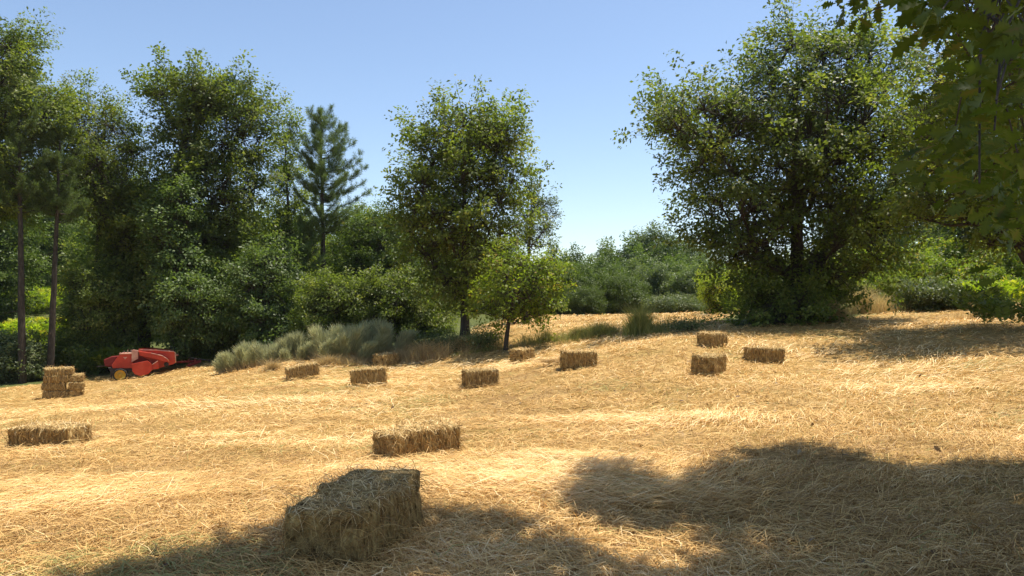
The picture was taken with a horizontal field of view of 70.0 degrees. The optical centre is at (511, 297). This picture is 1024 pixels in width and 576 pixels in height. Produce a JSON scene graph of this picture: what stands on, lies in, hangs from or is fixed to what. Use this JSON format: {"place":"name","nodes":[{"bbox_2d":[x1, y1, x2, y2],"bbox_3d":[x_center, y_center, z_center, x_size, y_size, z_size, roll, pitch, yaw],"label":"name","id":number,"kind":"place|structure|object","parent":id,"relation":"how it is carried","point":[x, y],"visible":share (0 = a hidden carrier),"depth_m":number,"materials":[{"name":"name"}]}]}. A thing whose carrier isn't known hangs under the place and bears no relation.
{"place":"outdoors","nodes":[
{"label":"outdoors","id":0,"kind":"place"},
{"bbox_2d":[0,0,1006,281],"label":"sky","id":1,"kind":"structure","parent":0,"point":[579,59],"materials":[{"name":"blue"}]},
{"bbox_2d":[0,299,1023,575],"bbox_3d":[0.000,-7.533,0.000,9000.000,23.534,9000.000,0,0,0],"label":"ground","id":2,"kind":"structure","parent":0,"point":[918,331],"depth_m":11.59,"materials":[{"name":"soil"}]},
{"bbox_2d":[0,170,53,323],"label":"woodland tree","id":3,"kind":"object","parent":2,"relation":"on","point":[8,267],"visible":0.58,"depth_m":50.66,"materials":[{"name":"green plant"}]},
{"bbox_2d":[0,76,60,383],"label":"pine tree","id":4,"kind":"object","parent":2,"relation":"on","point":[22,190],"visible":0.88,"depth_m":30.88,"materials":[{"name":"green plant"}]},
{"bbox_2d":[0,324,60,383],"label":"bramble patch","id":5,"kind":"object","parent":2,"relation":"on","point":[36,359],"visible":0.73,"depth_m":31.47,"materials":[{"name":"green plant"}]},
{"bbox_2d":[0,288,62,310],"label":"bracken","id":6,"kind":"object","parent":2,"relation":"on","point":[44,292],"visible":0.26,"depth_m":54.86,"materials":[{"name":"green plant"}]},
{"bbox_2d":[0,316,65,338],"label":"bracken","id":7,"kind":"object","parent":2,"relation":"on","point":[35,325],"visible":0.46,"depth_m":45.00,"materials":[{"name":"green plant"}]},
{"bbox_2d":[3,171,90,289],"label":"woodland tree","id":8,"kind":"object","parent":2,"relation":"on","point":[66,232],"visible":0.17,"depth_m":60.76,"materials":[{"name":"green plant"}]},
{"bbox_2d":[0,6,99,248],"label":"oak tree","id":9,"kind":"object","parent":2,"relation":"on","point":[16,60],"visible":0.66,"depth_m":31.93,"materials":[{"name":"green plant"}]},
{"bbox_2d":[1,407,98,448],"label":"hay bale","id":10,"kind":"object","parent":2,"relation":"on","point":[51,432],"visible":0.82,"depth_m":9.89,"materials":[{"name":"plant"}]},
{"bbox_2d":[41,389,68,398],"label":"hay bale","id":11,"kind":"object","parent":2,"relation":"on","point":[55,394],"visible":0.94,"depth_m":26.47,"materials":[{"name":"plant"}]},
{"bbox_2d":[40,379,66,392],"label":"hay bale","id":12,"kind":"object","parent":11,"relation":"on","point":[52,386],"visible":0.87,"depth_m":26.46,"materials":[{"name":"plant"}]},
{"bbox_2d":[43,372,69,387],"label":"hay bale","id":13,"kind":"object","parent":12,"relation":"on","point":[62,379],"visible":0.94,"depth_m":26.48,"materials":[{"name":"plant"}]},
{"bbox_2d":[43,365,75,381],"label":"hay bale","id":14,"kind":"object","parent":13,"relation":"on","point":[61,370],"visible":1,"depth_m":26.57,"materials":[{"name":"plant"}]},
{"bbox_2d":[28,116,90,366],"bbox_3d":[-19.787,-1.990,31.987,2.456,11.789,2.304,0,0,-38],"label":"pine tree","id":15,"kind":"object","parent":2,"relation":"on","point":[69,215],"visible":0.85,"depth_m":31.92,"materials":[{"name":"green plant"}]},
{"bbox_2d":[67,388,85,396],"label":"hay bale","id":16,"kind":"object","parent":2,"relation":"on","point":[71,393],"visible":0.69,"depth_m":26.73,"materials":[{"name":"plant"}]},
{"bbox_2d":[66,381,85,391],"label":"hay bale","id":17,"kind":"object","parent":16,"relation":"on","point":[73,386],"visible":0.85,"depth_m":26.72,"materials":[{"name":"plant"}]},
{"bbox_2d":[69,372,87,381],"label":"hay bale","id":18,"kind":"object","parent":17,"relation":"on","point":[77,377],"visible":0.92,"depth_m":26.78,"materials":[{"name":"plant"}]},
{"bbox_2d":[42,313,130,375],"bbox_3d":[-19.644,2.562,33.977,3.916,3.939,3.737,0,0,0],"label":"shrub","id":19,"kind":"object","parent":2,"relation":"on","point":[67,356],"visible":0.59,"depth_m":33.05,"materials":[{"name":"green plant"}]},
{"bbox_2d":[57,209,134,311],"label":"woodland tree","id":20,"kind":"object","parent":2,"relation":"on","point":[79,255],"visible":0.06,"depth_m":51.21,"materials":[{"name":"green plant"}]},
{"bbox_2d":[40,258,152,370],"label":"oak tree","id":21,"kind":"object","parent":2,"relation":"on","point":[88,290],"visible":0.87,"depth_m":33.56,"materials":[{"name":"green plant"}]},
{"bbox_2d":[23,67,179,279],"bbox_3d":[-20.052,-3.857,35.998,7.492,15.058,7.221,0,0,0],"label":"oak tree","id":22,"kind":"object","parent":2,"relation":"on","point":[94,144],"visible":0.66,"depth_m":35.13,"materials":[{"name":"green plant"}]},
{"bbox_2d":[77,344,141,369],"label":"bracken","id":23,"kind":"object","parent":2,"relation":"on","point":[103,353],"visible":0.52,"depth_m":32.91,"materials":[{"name":"green plant"}]},
{"bbox_2d":[96,348,209,380],"bbox_3d":[-15.584,2.859,31.933,4.446,1.308,1.850,0,0,-26],"label":"hay baler","id":24,"kind":"object","parent":2,"relation":"on","point":[144,361],"visible":0.98,"depth_m":31.02,"materials":[{"name":"red paint"}]},
{"bbox_2d":[126,171,243,365],"bbox_3d":[-15.097,-1.284,33.869,5.658,9.403,5.131,0,0,0],"label":"chestnut tree","id":25,"kind":"object","parent":2,"relation":"on","point":[197,294],"visible":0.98,"depth_m":33.25,"materials":[{"name":"green plant"}]},
{"bbox_2d":[70,41,300,353],"bbox_3d":[-16.487,-4.524,36.856,10.978,16.111,7.836,0,0,0],"label":"oak tree","id":26,"kind":"object","parent":2,"relation":"on","point":[197,100],"visible":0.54,"depth_m":35.80,"materials":[{"name":"green plant"}]},
{"bbox_2d":[175,310,244,363],"bbox_3d":[-14.431,2.024,35.425,3.970,3.193,3.932,0,0,0],"label":"shrub","id":27,"kind":"object","parent":2,"relation":"on","point":[213,350],"visible":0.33,"depth_m":34.40,"materials":[{"name":"green plant"}]},
{"bbox_2d":[209,205,275,316],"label":"woodland tree","id":28,"kind":"object","parent":2,"relation":"on","point":[241,252],"visible":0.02,"depth_m":47.57,"materials":[{"name":"green plant"}]},
{"bbox_2d":[211,339,278,373],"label":"broom bush","id":29,"kind":"object","parent":2,"relation":"on","point":[223,362],"visible":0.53,"depth_m":27.55,"materials":[{"name":"green plant"}]},
{"bbox_2d":[209,230,309,352],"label":"chestnut tree","id":30,"kind":"object","parent":2,"relation":"on","point":[263,321],"visible":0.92,"depth_m":33.11,"materials":[{"name":"green plant"}]},
{"bbox_2d":[243,357,293,371],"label":"dry grass tuft","id":31,"kind":"object","parent":2,"relation":"on","point":[273,365],"visible":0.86,"depth_m":24.45,"materials":[{"name":"beige plant"}]},
{"bbox_2d":[232,197,317,279],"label":"woodland tree","id":32,"kind":"object","parent":2,"relation":"on","point":[276,222],"visible":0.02,"depth_m":51.33,"materials":[{"name":"green plant"}]},
{"bbox_2d":[243,102,320,343],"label":"oak tree","id":33,"kind":"object","parent":2,"relation":"on","point":[288,212],"visible":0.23,"depth_m":40.67,"materials":[{"name":"green plant"}]},
{"bbox_2d":[252,330,329,366],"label":"broom bush","id":34,"kind":"object","parent":2,"relation":"on","point":[294,345],"visible":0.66,"depth_m":26.73,"materials":[{"name":"green plant"}]},
{"bbox_2d":[283,361,322,380],"bbox_3d":[-6.280,2.308,21.968,1.230,0.771,0.814,-9,2,-14],"label":"hay bale","id":35,"kind":"object","parent":2,"relation":"on","point":[304,370],"visible":0.94,"depth_m":21.78,"materials":[{"name":"plant"}]},
{"bbox_2d":[284,205,328,341],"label":"pine tree","id":36,"kind":"object","parent":2,"relation":"on","point":[312,233],"visible":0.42,"depth_m":35.78,"materials":[{"name":"green plant"}]},
{"bbox_2d":[282,352,369,368],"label":"dry grass tuft","id":37,"kind":"object","parent":2,"relation":"on","point":[330,359],"visible":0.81,"depth_m":24.54,"materials":[{"name":"beige plant"}]},
{"bbox_2d":[291,103,374,298],"bbox_3d":[-9.374,-3.606,37.023,3.611,12.458,3.750,0,0,38],"label":"pine tree","id":38,"kind":"object","parent":2,"relation":"on","point":[319,171],"visible":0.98,"depth_m":36.69,"materials":[{"name":"green plant"}]},
{"bbox_2d":[283,262,382,342],"bbox_3d":[-7.823,0.556,33.186,4.991,4.258,5.114,0,0,0],"label":"shrub","id":39,"kind":"object","parent":2,"relation":"on","point":[335,294],"visible":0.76,"depth_m":31.91,"materials":[{"name":"green plant"}]},
{"bbox_2d":[312,202,375,276],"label":"broadleaf tree","id":40,"kind":"object","parent":2,"relation":"on","point":[332,247],"visible":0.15,"depth_m":44.39,"materials":[{"name":"green plant"}]},
{"bbox_2d":[305,319,392,363],"bbox_3d":[-5.798,1.504,25.930,3.190,1.591,2.418,0,0,0],"label":"broom bush","id":41,"kind":"object","parent":2,"relation":"on","point":[339,340],"visible":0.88,"depth_m":25.41,"materials":[{"name":"green plant"}]},
{"bbox_2d":[265,453,443,571],"bbox_3d":[-0.967,1.405,4.604,0.906,0.806,1.329,0,1,15],"label":"hay bale","id":42,"kind":"object","parent":2,"relation":"on","point":[358,514],"visible":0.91,"depth_m":4.26,"materials":[{"name":"plant"}]},
{"bbox_2d":[346,364,389,386],"bbox_3d":[-3.392,1.905,17.272,1.095,0.722,0.810,-6,1,-8],"label":"hay bale","id":43,"kind":"object","parent":2,"relation":"on","point":[371,375],"visible":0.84,"depth_m":17.08,"materials":[{"name":"plant"}]},
{"bbox_2d":[326,197,440,310],"bbox_3d":[-6.775,-1.463,39.856,6.303,8.364,6.137,0,0,30],"label":"broadleaf tree","id":44,"kind":"object","parent":2,"relation":"on","point":[367,254],"visible":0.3,"depth_m":38.83,"materials":[{"name":"green plant"}]},
{"bbox_2d":[346,316,420,352],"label":"broom bush","id":45,"kind":"object","parent":2,"relation":"on","point":[404,336],"visible":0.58,"depth_m":26.08,"materials":[{"name":"green plant"}]},
{"bbox_2d":[371,350,401,365],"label":"hay bale","id":46,"kind":"object","parent":2,"relation":"on","point":[385,358],"visible":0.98,"depth_m":24.34,"materials":[{"name":"plant"}]},
{"bbox_2d":[344,261,460,341],"bbox_3d":[-4.902,0.478,32.948,5.606,4.300,5.803,0,0,0],"label":"shrub","id":47,"kind":"object","parent":2,"relation":"on","point":[389,296],"visible":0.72,"depth_m":31.78,"materials":[{"name":"green plant"}]},
{"bbox_2d":[366,407,471,460],"bbox_3d":[-1.133,1.738,8.706,1.230,0.813,0.857,-4,5,-40],"label":"hay bale","id":48,"kind":"object","parent":2,"relation":"on","point":[436,433],"visible":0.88,"depth_m":8.51,"materials":[{"name":"plant"}]},
{"bbox_2d":[340,335,500,365],"bbox_3d":[-3.521,1.825,25.436,6.867,1.041,2.457,0,0,0],"label":"dry grass tuft","id":49,"kind":"object","parent":2,"relation":"on","point":[424,352],"visible":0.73,"depth_m":25.13,"materials":[{"name":"brown plant"}]},
{"bbox_2d":[375,208,479,316],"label":"woodland tree","id":50,"kind":"object","parent":2,"relation":"on","point":[443,262],"visible":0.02,"depth_m":50.85,"materials":[{"name":"green plant"}]},
{"bbox_2d":[408,327,468,352],"bbox_3d":[-2.591,1.701,26.503,2.555,1.302,2.556,0,0,-18],"label":"bramble patch","id":51,"kind":"object","parent":2,"relation":"on","point":[452,336],"visible":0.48,"depth_m":26.14,"materials":[{"name":"green plant"}]},
{"bbox_2d":[365,74,554,337],"bbox_3d":[-1.938,-3.238,27.980,7.244,10.243,6.484,0,0,0],"label":"oak tree","id":52,"kind":"object","parent":2,"relation":"on","point":[491,140],"visible":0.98,"depth_m":27.07,"materials":[{"name":"green plant"}]},
{"bbox_2d":[449,334,503,351],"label":"dry grass tuft","id":53,"kind":"object","parent":2,"relation":"on","point":[461,346],"visible":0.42,"depth_m":26.08,"materials":[{"name":"plant"}]},
{"bbox_2d":[458,360,501,388],"bbox_3d":[-0.701,1.856,16.523,1.076,0.865,0.772,0,0,-14],"label":"hay bale","id":54,"kind":"object","parent":2,"relation":"on","point":[479,376],"visible":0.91,"depth_m":16.29,"materials":[{"name":"plant"}]},
{"bbox_2d":[459,317,504,350],"bbox_3d":[-1.018,1.434,25.524,1.734,1.483,1.758,0,0,0],"label":"bramble patch","id":55,"kind":"object","parent":2,"relation":"on","point":[479,340],"visible":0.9,"depth_m":25.40,"materials":[{"name":"green plant"}]},
{"bbox_2d":[473,232,525,310],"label":"woodland tree","id":56,"kind":"object","parent":2,"relation":"on","point":[501,260],"visible":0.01,"depth_m":57.14,"materials":[{"name":"green plant"}]},
{"bbox_2d":[0,301,1023,575],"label":"loose straw","id":57,"kind":"object","parent":2,"relation":"on","point":[186,481],"visible":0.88,"depth_m":6.42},
{"bbox_2d":[462,230,577,350],"bbox_3d":[0.269,-0.134,24.969,4.121,4.338,3.741,0,0,0],"label":"cherry tree","id":58,"kind":"object","parent":2,"relation":"on","point":[530,295],"visible":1,"depth_m":24.56,"materials":[{"name":"green plant"}]},
{"bbox_2d":[507,345,536,363],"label":"hay bale","id":59,"kind":"object","parent":2,"relation":"on","point":[518,354],"visible":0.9,"depth_m":21.71,"materials":[{"name":"plant"}]},
{"bbox_2d":[45,354,1023,575],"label":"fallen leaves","id":60,"kind":"object","parent":2,"relation":"on","point":[798,452],"visible":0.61,"depth_m":6.40,"materials":[{"name":"brown plant"}]},
{"bbox_2d":[509,177,564,322],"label":"pale tree","id":61,"kind":"object","parent":2,"relation":"on","point":[541,203],"visible":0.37,"depth_m":35.77,"materials":[{"name":"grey plant"}]},
{"bbox_2d":[539,241,573,268],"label":"distant tree","id":62,"kind":"object","parent":2,"relation":"on","point":[562,257],"visible":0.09,"depth_m":79.36,"materials":[{"name":"green plant"}]},
{"bbox_2d":[560,242,586,268],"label":"distant tree","id":63,"kind":"object","parent":2,"relation":"on","point":[573,257],"visible":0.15,"depth_m":85.78,"materials":[{"name":"green plant"}]},
{"bbox_2d":[555,346,600,368],"bbox_3d":[1.560,1.440,16.994,1.178,0.713,0.880,0,0,4],"label":"hay bale","id":64,"kind":"object","parent":2,"relation":"on","point":[576,359],"visible":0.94,"depth_m":16.75,"materials":[{"name":"plant"}]},
{"bbox_2d":[548,260,614,314],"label":"hedge shrub","id":65,"kind":"object","parent":2,"relation":"on","point":[583,276],"visible":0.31,"depth_m":48.90,"materials":[{"name":"green plant"}]},
{"bbox_2d":[561,282,607,315],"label":"hedge shrub","id":66,"kind":"object","parent":2,"relation":"on","point":[591,302],"visible":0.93,"depth_m":46.38,"materials":[{"name":"green plant"}]},
{"bbox_2d":[570,253,631,304],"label":"hedge shrub","id":67,"kind":"object","parent":2,"relation":"on","point":[607,265],"visible":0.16,"depth_m":55.15,"materials":[{"name":"green plant"}]},
{"bbox_2d":[587,236,619,263],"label":"distant tree","id":68,"kind":"object","parent":2,"relation":"on","point":[606,240],"visible":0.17,"depth_m":87.65,"materials":[{"name":"green plant"}]},
{"bbox_2d":[475,318,734,352],"bbox_3d":[3.305,1.316,25.342,9.180,1.344,2.776,0,0,0],"label":"grass strip","id":69,"kind":"object","parent":2,"relation":"on","point":[599,329],"depth_m":25.24,"materials":[{"name":"beige plant"}]},
{"bbox_2d":[596,242,624,268],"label":"distant tree","id":70,"kind":"object","parent":2,"relation":"on","point":[605,252],"visible":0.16,"depth_m":75.79,"materials":[{"name":"green plant"}]},
{"bbox_2d":[593,266,652,313],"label":"hedge shrub","id":71,"kind":"object","parent":2,"relation":"on","point":[626,291],"visible":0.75,"depth_m":48.01,"materials":[{"name":"green plant"}]},
{"bbox_2d":[607,230,654,265],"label":"distant tree","id":72,"kind":"object","parent":2,"relation":"on","point":[624,254],"visible":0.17,"depth_m":85.46,"materials":[{"name":"green plant"}]},
{"bbox_2d":[620,243,656,272],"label":"distant tree","id":73,"kind":"object","parent":2,"relation":"on","point":[640,256],"visible":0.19,"depth_m":71.55,"materials":[{"name":"green plant"}]},
{"bbox_2d":[619,256,662,281],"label":"hedge shrub","id":74,"kind":"object","parent":2,"relation":"on","point":[632,267],"visible":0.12,"depth_m":56.81,"materials":[{"name":"green plant"}]},
{"bbox_2d":[602,300,683,341],"bbox_3d":[4.188,0.749,23.842,2.827,1.414,2.138,0,0,0],"label":"rush clump","id":75,"kind":"object","parent":2,"relation":"on","point":[641,323],"visible":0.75,"depth_m":23.60,"materials":[{"name":"green plant"}]},
{"bbox_2d":[622,219,683,258],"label":"distant tree","id":76,"kind":"object","parent":2,"relation":"on","point":[645,240],"visible":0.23,"depth_m":88.72,"materials":[{"name":"green plant"}]},
{"bbox_2d":[630,261,679,309],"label":"hedge shrub","id":77,"kind":"object","parent":2,"relation":"on","point":[654,280],"visible":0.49,"depth_m":50.40,"materials":[{"name":"green plant"}]},
{"bbox_2d":[646,228,693,264],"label":"distant tree","id":78,"kind":"object","parent":2,"relation":"on","point":[669,251],"visible":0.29,"depth_m":83.48,"materials":[{"name":"green plant"}]},
{"bbox_2d":[637,289,708,312],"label":"bramble patch","id":79,"kind":"object","parent":2,"relation":"on","point":[677,303],"visible":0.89,"depth_m":44.88,"materials":[{"name":"green plant"}]},
{"bbox_2d":[647,253,700,294],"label":"hedge shrub","id":80,"kind":"object","parent":2,"relation":"on","point":[673,265],"visible":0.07,"depth_m":57.28,"materials":[{"name":"green plant"}]},
{"bbox_2d":[655,262,704,301],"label":"hedge shrub","id":81,"kind":"object","parent":2,"relation":"on","point":[684,281],"visible":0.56,"depth_m":49.32,"materials":[{"name":"green plant"}]},
{"bbox_2d":[660,311,716,332],"bbox_3d":[5.741,0.871,23.660,1.732,1.080,1.760,0,0,-29],"label":"bramble patch","id":82,"kind":"object","parent":2,"relation":"on","point":[686,326],"visible":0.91,"depth_m":23.48,"materials":[{"name":"green plant"}]},
{"bbox_2d":[679,235,710,265],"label":"distant tree","id":83,"kind":"object","parent":2,"relation":"on","point":[695,254],"visible":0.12,"depth_m":90.52,"materials":[{"name":"green plant"}]},
{"bbox_2d":[674,251,742,293],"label":"hedge shrub","id":84,"kind":"object","parent":2,"relation":"on","point":[701,258],"visible":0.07,"depth_m":54.20,"materials":[{"name":"green plant"}]},
{"bbox_2d":[687,350,730,375],"bbox_3d":[4.164,1.458,15.491,0.912,0.733,1.137,0,0,32],"label":"hay bale","id":85,"kind":"object","parent":2,"relation":"on","point":[710,363],"visible":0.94,"depth_m":15.22,"materials":[{"name":"plant"}]},
{"bbox_2d":[695,329,729,347],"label":"hay bale","id":86,"kind":"object","parent":2,"relation":"on","point":[714,339],"visible":0.94,"depth_m":18.79,"materials":[{"name":"plant"}]},
{"bbox_2d":[692,263,741,314],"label":"shrub","id":87,"kind":"object","parent":2,"relation":"on","point":[707,291],"visible":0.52,"depth_m":34.14,"materials":[{"name":"green plant"}]},
{"bbox_2d":[739,340,787,362],"bbox_3d":[6.058,1.392,17.613,1.192,0.748,0.796,0,0,6],"label":"hay bale","id":88,"kind":"object","parent":2,"relation":"on","point":[765,354],"visible":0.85,"depth_m":17.38,"materials":[{"name":"plant"}]},
{"bbox_2d":[610,0,955,323],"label":"oak tree","id":89,"kind":"object","parent":2,"relation":"on","point":[805,171],"visible":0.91,"depth_m":24.52,"materials":[{"name":"green plant"}]},
{"bbox_2d":[715,265,850,326],"bbox_3d":[9.089,0.269,24.924,4.454,3.066,4.335,0,0,38],"label":"shrub","id":90,"kind":"object","parent":2,"relation":"on","point":[809,309],"visible":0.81,"depth_m":24.32,"materials":[{"name":"green plant"}]},
{"bbox_2d":[781,297,861,323],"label":"dry grass tuft","id":91,"kind":"object","parent":2,"relation":"on","point":[838,313],"visible":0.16,"depth_m":24.98,"materials":[{"name":"brown plant"}]},
{"bbox_2d":[824,243,884,300],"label":"sapling","id":92,"kind":"object","parent":2,"relation":"on","point":[847,269],"visible":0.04,"depth_m":41.27,"materials":[{"name":"green plant"}]},
{"bbox_2d":[842,283,913,314],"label":"dry grass tuft","id":93,"kind":"object","parent":2,"relation":"on","point":[879,306],"visible":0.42,"depth_m":28.79,"materials":[{"name":"beige plant"}]},
{"bbox_2d":[855,270,911,304],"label":"sapling","id":94,"kind":"object","parent":2,"relation":"on","point":[876,284],"visible":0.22,"depth_m":32.51,"materials":[{"name":"green plant"}]},
{"bbox_2d":[868,244,941,280],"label":"sapling","id":95,"kind":"object","parent":2,"relation":"on","point":[924,257],"visible":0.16,"depth_m":35.20,"materials":[{"name":"green plant"}]},
{"bbox_2d":[862,170,957,255],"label":"woodland tree","id":96,"kind":"object","parent":2,"relation":"on","point":[902,237],"visible":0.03,"depth_m":56.37,"materials":[{"name":"green plant"}]},
{"bbox_2d":[821,0,1023,288],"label":"oak tree","id":97,"kind":"object","parent":2,"relation":"on","point":[997,48],"visible":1,"depth_m":2.94,"materials":[{"name":"green plant"}]},
{"bbox_2d":[833,18,1023,296],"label":"oak tree","id":98,"kind":"object","parent":2,"relation":"on","point":[906,204],"visible":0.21,"depth_m":19.75,"materials":[{"name":"green plant"}]},
{"bbox_2d":[883,272,976,311],"bbox_3d":[16.923,-0.078,29.431,3.726,2.065,3.621,0,0,35],"label":"bramble patch","id":99,"kind":"object","parent":2,"relation":"on","point":[932,300],"visible":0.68,"depth_m":28.66,"materials":[{"name":"green plant"}]},
{"bbox_2d":[915,234,975,264],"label":"sapling","id":100,"kind":"object","parent":2,"relation":"on","point":[948,251],"visible":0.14,"depth_m":41.13,"materials":[{"name":"green plant"}]},
{"bbox_2d":[907,253,996,281],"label":"sapling","id":101,"kind":"object","parent":2,"relation":"on","point":[959,270],"visible":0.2,"depth_m":32.61,"materials":[{"name":"green plant"}]},
{"bbox_2d":[906,187,1006,259],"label":"woodland tree","id":102,"kind":"object","parent":2,"relation":"on","point":[946,231],"visible":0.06,"depth_m":44.22,"materials":[{"name":"green plant"}]},
{"bbox_2d":[934,284,1006,319],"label":"bracken","id":103,"kind":"object","parent":2,"relation":"on","point":[996,290],"visible":0.7,"depth_m":20.01,"materials":[{"name":"green plant"}]},
{"bbox_2d":[956,263,1022,301],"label":"sapling","id":104,"kind":"object","parent":2,"relation":"on","point":[996,274],"visible":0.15,"depth_m":30.46,"materials":[{"name":"green plant"}]},
{"bbox_2d":[959,277,1023,302],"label":"bracken","id":105,"kind":"object","parent":2,"relation":"on","point":[1014,287],"visible":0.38,"depth_m":27.41,"materials":[{"name":"green plant"}]},
{"bbox_2d":[960,290,1023,323],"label":"bracken","id":106,"kind":"object","parent":2,"relation":"on","point":[1003,309],"visible":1,"depth_m":19.02,"materials":[{"name":"green plant"}]},
{"bbox_2d":[960,240,1023,280],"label":"sapling","id":107,"kind":"object","parent":2,"relation":"on","point":[1008,262],"visible":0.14,"depth_m":35.00,"materials":[{"name":"green plant"}]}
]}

